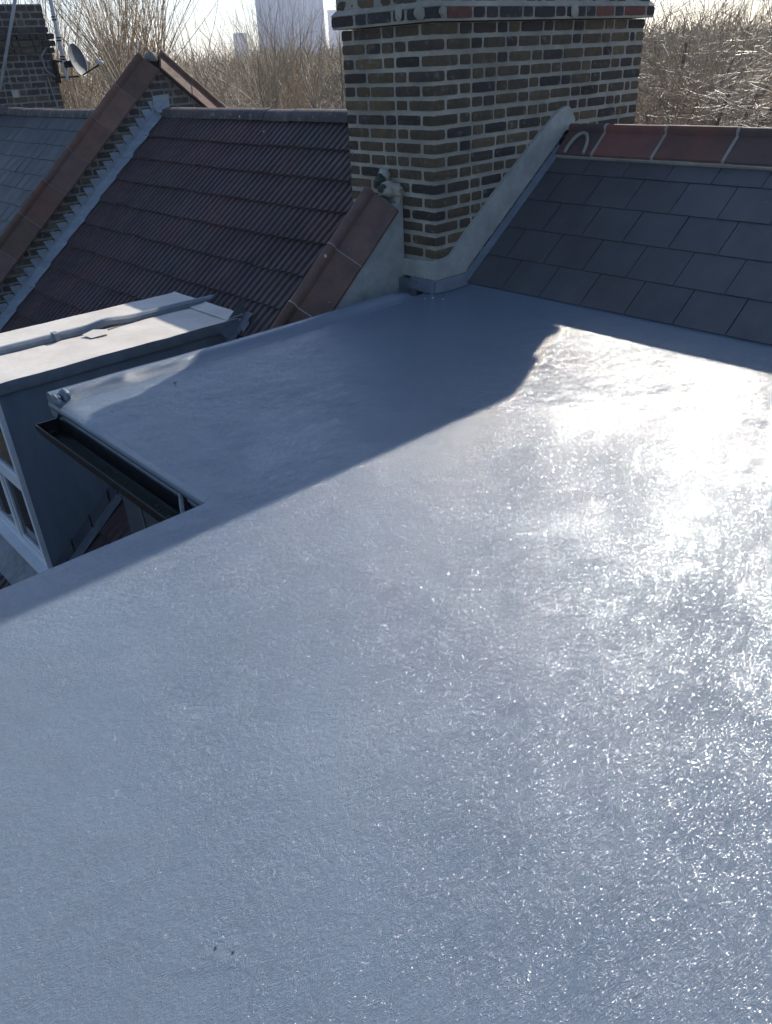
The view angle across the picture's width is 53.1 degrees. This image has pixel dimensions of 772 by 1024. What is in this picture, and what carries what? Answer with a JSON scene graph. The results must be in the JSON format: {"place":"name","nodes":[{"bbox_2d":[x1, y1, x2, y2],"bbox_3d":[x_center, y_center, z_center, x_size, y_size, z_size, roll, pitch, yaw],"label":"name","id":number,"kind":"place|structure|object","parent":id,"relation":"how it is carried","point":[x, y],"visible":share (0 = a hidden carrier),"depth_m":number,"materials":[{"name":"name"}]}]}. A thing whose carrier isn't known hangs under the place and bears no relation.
{"place":"outdoors","nodes":[
{"label":"outdoors","id":0,"kind":"place"},
{"bbox_2d":[0,106,95,234],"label":"terraced house","id":1,"kind":"structure","parent":0,"point":[34,143],"depth_m":10.77,"materials":[{"name":"tile"}]},
{"bbox_2d":[0,4,63,108],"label":"chimney stack","id":2,"kind":"object","parent":1,"relation":"on","point":[26,74],"visible":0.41,"depth_m":12.67,"materials":[{"name":"brick"}]},
{"bbox_2d":[0,0,16,91],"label":"aerial pole","id":3,"kind":"object","parent":2,"relation":"attached to","point":[7,42],"visible":1,"depth_m":12.30,"materials":[{"name":"grey metal"}]},
{"bbox_2d":[11,90,19,97],"bbox_3d":[-6.111,-6.896,12.729,0.110,0.110,0.015,-27,38,-34],"label":"wall plate","id":4,"kind":"object","parent":2,"relation":"attached to","point":[15,93],"depth_m":12.72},
{"bbox_2d":[41,46,57,107],"bbox_3d":[-5.629,-7.297,12.974,0.184,0.911,0.070,-27,38,-34],"label":"aerial cable","id":5,"kind":"object","parent":2,"relation":"attached to","point":[46,70],"visible":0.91,"depth_m":12.94,"materials":[{"name":"grey plastic"}]},
{"bbox_2d":[48,0,78,82],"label":"aerial mast","id":6,"kind":"object","parent":2,"relation":"attached to","point":[55,64],"visible":1,"depth_m":12.87,"materials":[{"name":"grey metal"}]},
{"bbox_2d":[64,43,102,75],"bbox_3d":[-5.094,-7.588,12.944,0.506,0.493,0.532,-27,38,-34],"label":"satellite dish","id":7,"kind":"object","parent":6,"relation":"attached to","point":[77,61],"visible":1,"depth_m":13.02,"materials":[{"name":"grey metal"}]},
{"bbox_2d":[233,33,248,56],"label":"tower","id":8,"kind":"structure","parent":0,"point":[234,41],"depth_m":837.94,"materials":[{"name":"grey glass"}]},
{"bbox_2d":[255,0,326,55],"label":"tower","id":9,"kind":"structure","parent":0,"point":[317,4],"depth_m":530.02,"materials":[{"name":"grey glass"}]},
{"bbox_2d":[327,10,347,59],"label":"tower","id":10,"kind":"structure","parent":0,"point":[331,31],"depth_m":757.55,"materials":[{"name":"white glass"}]},
{"bbox_2d":[0,0,771,65],"label":"sky","id":11,"kind":"structure","parent":0,"point":[210,19],"materials":[{"name":"white"}]},
{"label":"ground","id":12,"kind":"structure","parent":0,"visible":0},
{"bbox_2d":[1,0,136,108],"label":"bare tree","id":13,"kind":"object","parent":12,"relation":"on","point":[68,84],"visible":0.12,"depth_m":21.83,"materials":[{"name":"brown plant"}]},
{"bbox_2d":[60,37,106,108],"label":"bare tree","id":14,"kind":"object","parent":12,"relation":"on","point":[83,90],"visible":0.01,"depth_m":24.43,"materials":[{"name":"brown plant"}]},
{"bbox_2d":[0,50,227,329],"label":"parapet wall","id":15,"kind":"structure","parent":12,"relation":"on","point":[79,178],"depth_m":8.68,"materials":[{"name":"tile"}]},
{"bbox_2d":[27,0,216,91],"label":"bare tree","id":16,"kind":"object","parent":12,"relation":"on","point":[125,28],"visible":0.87,"depth_m":19.41,"materials":[{"name":"brown plant"}]},
{"bbox_2d":[57,23,187,108],"bbox_3d":[-6.375,-6.201,19.870,6.263,12.213,7.096,-27,38,-34],"label":"bare tree","id":17,"kind":"object","parent":12,"relation":"on","point":[84,84],"visible":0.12,"depth_m":17.59,"materials":[{"name":"brown plant"}]},
{"bbox_2d":[59,22,203,107],"bbox_3d":[-9.077,-10.124,28.369,8.069,14.111,8.267,-27,38,-34],"label":"bare tree","id":18,"kind":"object","parent":12,"relation":"on","point":[95,96],"visible":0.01,"depth_m":25.19,"materials":[{"name":"brown plant"}]},
{"bbox_2d":[64,46,256,107],"bbox_3d":[-6.622,-9.348,26.969,7.716,13.058,8.410,-27,38,-34],"label":"bare tree","id":19,"kind":"object","parent":12,"relation":"on","point":[214,87],"visible":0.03,"depth_m":24.69,"materials":[{"name":"brown plant"}]},
{"bbox_2d":[0,107,352,588],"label":"terraced house","id":20,"kind":"structure","parent":12,"relation":"on","point":[198,228],"depth_m":6.63,"materials":[{"name":"tile"}]},
{"bbox_2d":[0,404,52,572],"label":"window","id":21,"kind":"structure","parent":20,"relation":"in","point":[19,525],"depth_m":5.89,"materials":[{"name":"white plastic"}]},
{"bbox_2d":[58,1,340,108],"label":"bare tree","id":22,"kind":"object","parent":12,"relation":"on","point":[110,73],"visible":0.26,"depth_m":17.03,"materials":[{"name":"brown plant"}]},
{"bbox_2d":[108,21,328,108],"bbox_3d":[-3.592,-5.520,18.194,5.812,10.430,5.889,3,31,10],"label":"bare tree","id":23,"kind":"object","parent":12,"relation":"on","point":[247,102],"visible":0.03,"depth_m":17.02,"materials":[{"name":"brown plant"}]},
{"bbox_2d":[134,0,343,108],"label":"bare tree","id":24,"kind":"object","parent":12,"relation":"on","point":[217,69],"visible":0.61,"depth_m":20.68,"materials":[{"name":"brown plant"}]},
{"bbox_2d":[165,24,338,107],"bbox_3d":[-4.982,-10.304,28.350,7.748,13.185,7.514,-10,31,-12],"label":"bare tree","id":25,"kind":"object","parent":12,"relation":"on","point":[236,85],"visible":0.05,"depth_m":25.34,"materials":[{"name":"brown plant"}]},
{"bbox_2d":[186,0,346,108],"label":"bare tree","id":26,"kind":"object","parent":12,"relation":"on","point":[316,104],"visible":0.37,"depth_m":14.71,"materials":[{"name":"brown plant"}]},
{"bbox_2d":[190,33,345,108],"bbox_3d":[-4.225,-12.268,31.697,7.693,13.497,7.606,-27,38,-34],"label":"bare tree","id":27,"kind":"object","parent":12,"relation":"on","point":[262,74],"visible":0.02,"depth_m":29.23,"materials":[{"name":"brown plant"}]},
{"bbox_2d":[197,0,342,108],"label":"bare tree","id":28,"kind":"object","parent":12,"relation":"on","point":[295,92],"visible":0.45,"depth_m":23.01,"materials":[{"name":"brown plant"}]},
{"bbox_2d":[221,74,345,108],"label":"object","id":29,"kind":"structure","parent":12,"relation":"on","point":[335,105],"depth_m":28.70,"materials":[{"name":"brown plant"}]},
{"bbox_2d":[234,83,345,108],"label":"bare tree","id":30,"kind":"object","parent":12,"relation":"on","point":[303,102],"visible":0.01,"depth_m":15.89,"materials":[{"name":"brown plant"}]},
{"bbox_2d":[236,49,345,108],"bbox_3d":[-1.772,-10.445,28.695,7.514,13.185,7.748,7,32,16],"label":"bare tree","id":31,"kind":"object","parent":12,"relation":"on","point":[325,86],"visible":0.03,"depth_m":25.57,"materials":[{"name":"brown plant"}]},
{"bbox_2d":[248,86,344,108],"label":"bare tree","id":32,"kind":"object","parent":12,"relation":"on","point":[292,99],"visible":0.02,"depth_m":18.35,"materials":[{"name":"brown plant"}]},
{"bbox_2d":[283,3,345,108],"bbox_3d":[0.837,-9.030,24.940,7.622,13.497,7.521,2,31,9],"label":"bare tree","id":33,"kind":"object","parent":12,"relation":"on","point":[332,74],"visible":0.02,"depth_m":23.13,"materials":[{"name":"brown plant"}]},
{"bbox_2d":[270,168,404,328],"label":"parapet wall","id":34,"kind":"structure","parent":12,"relation":"on","point":[359,258],"depth_m":4.94,"materials":[{"name":"tile"}]},
{"bbox_2d":[0,123,771,1023],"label":"terraced house","id":35,"kind":"structure","parent":12,"relation":"on","point":[406,659],"depth_m":2.00,"materials":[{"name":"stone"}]},
{"bbox_2d":[139,507,146,528],"bbox_3d":[-1.037,0.844,3.971,0.047,2.281,0.020,-7,31,-6],"label":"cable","id":36,"kind":"object","parent":35,"relation":"hanging from","point":[143,518],"depth_m":3.48,"materials":[{"name":"grey plastic"}]},
{"bbox_2d":[178,493,184,512],"bbox_3d":[-0.764,0.008,2.898,0.017,0.112,0.166,-9,31,-10],"label":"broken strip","id":37,"kind":"object","parent":35,"relation":"on","point":[181,505],"visible":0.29,"depth_m":2.92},
{"bbox_2d":[183,496,189,510],"bbox_3d":[-0.764,-0.038,2.943,0.021,0.146,0.110,-23,36,-30],"label":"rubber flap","id":38,"kind":"object","parent":35,"relation":"on","point":[186,501],"visible":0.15,"depth_m":2.94,"materials":[{"name":"black rubber"}]},
{"bbox_2d":[331,0,655,296],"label":"chimney stack","id":39,"kind":"object","parent":35,"relation":"on","point":[462,115],"visible":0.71,"depth_m":4.95,"materials":[{"name":"brick"}]},
{"bbox_2d":[50,1,771,125],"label":"woodland","id":40,"kind":"object","parent":12,"relation":"on","point":[219,72],"visible":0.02,"depth_m":35.83,"materials":[{"name":"brown plant"}]},
{"bbox_2d":[635,0,754,124],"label":"bare tree","id":41,"kind":"object","parent":12,"relation":"on","point":[663,61],"visible":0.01,"depth_m":16.87,"materials":[{"name":"brown plant"}]},
{"bbox_2d":[634,0,771,126],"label":"bare tree","id":42,"kind":"object","parent":12,"relation":"on","point":[712,82],"visible":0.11,"depth_m":11.19,"materials":[{"name":"brown plant"}]},
{"bbox_2d":[634,14,771,127],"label":"bare tree","id":43,"kind":"object","parent":12,"relation":"on","point":[722,108],"visible":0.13,"depth_m":10.06,"materials":[{"name":"brown plant"}]},
{"bbox_2d":[635,0,771,126],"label":"bare tree","id":44,"kind":"object","parent":12,"relation":"on","point":[728,65],"visible":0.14,"depth_m":14.23,"materials":[{"name":"plant"}]},
{"bbox_2d":[636,0,771,124],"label":"bare tree","id":45,"kind":"object","parent":12,"relation":"on","point":[692,39],"visible":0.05,"depth_m":19.90,"materials":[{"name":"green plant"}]},
{"bbox_2d":[637,29,771,127],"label":"bare tree","id":46,"kind":"object","parent":12,"relation":"on","point":[702,97],"visible":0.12,"depth_m":10.72,"materials":[{"name":"brown plant"}]},
{"bbox_2d":[638,0,771,127],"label":"bare tree","id":47,"kind":"object","parent":12,"relation":"on","point":[689,40],"visible":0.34,"depth_m":14.98,"materials":[{"name":"brown plant"}]},
{"bbox_2d":[639,74,771,125],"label":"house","id":48,"kind":"structure","parent":12,"relation":"on","point":[738,99],"depth_m":32.18,"materials":[{"name":"brown brick"}]},
{"bbox_2d":[641,0,771,126],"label":"bare tree","id":49,"kind":"object","parent":12,"relation":"on","point":[728,50],"visible":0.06,"depth_m":19.05,"materials":[{"name":"brown plant"}]}
]}

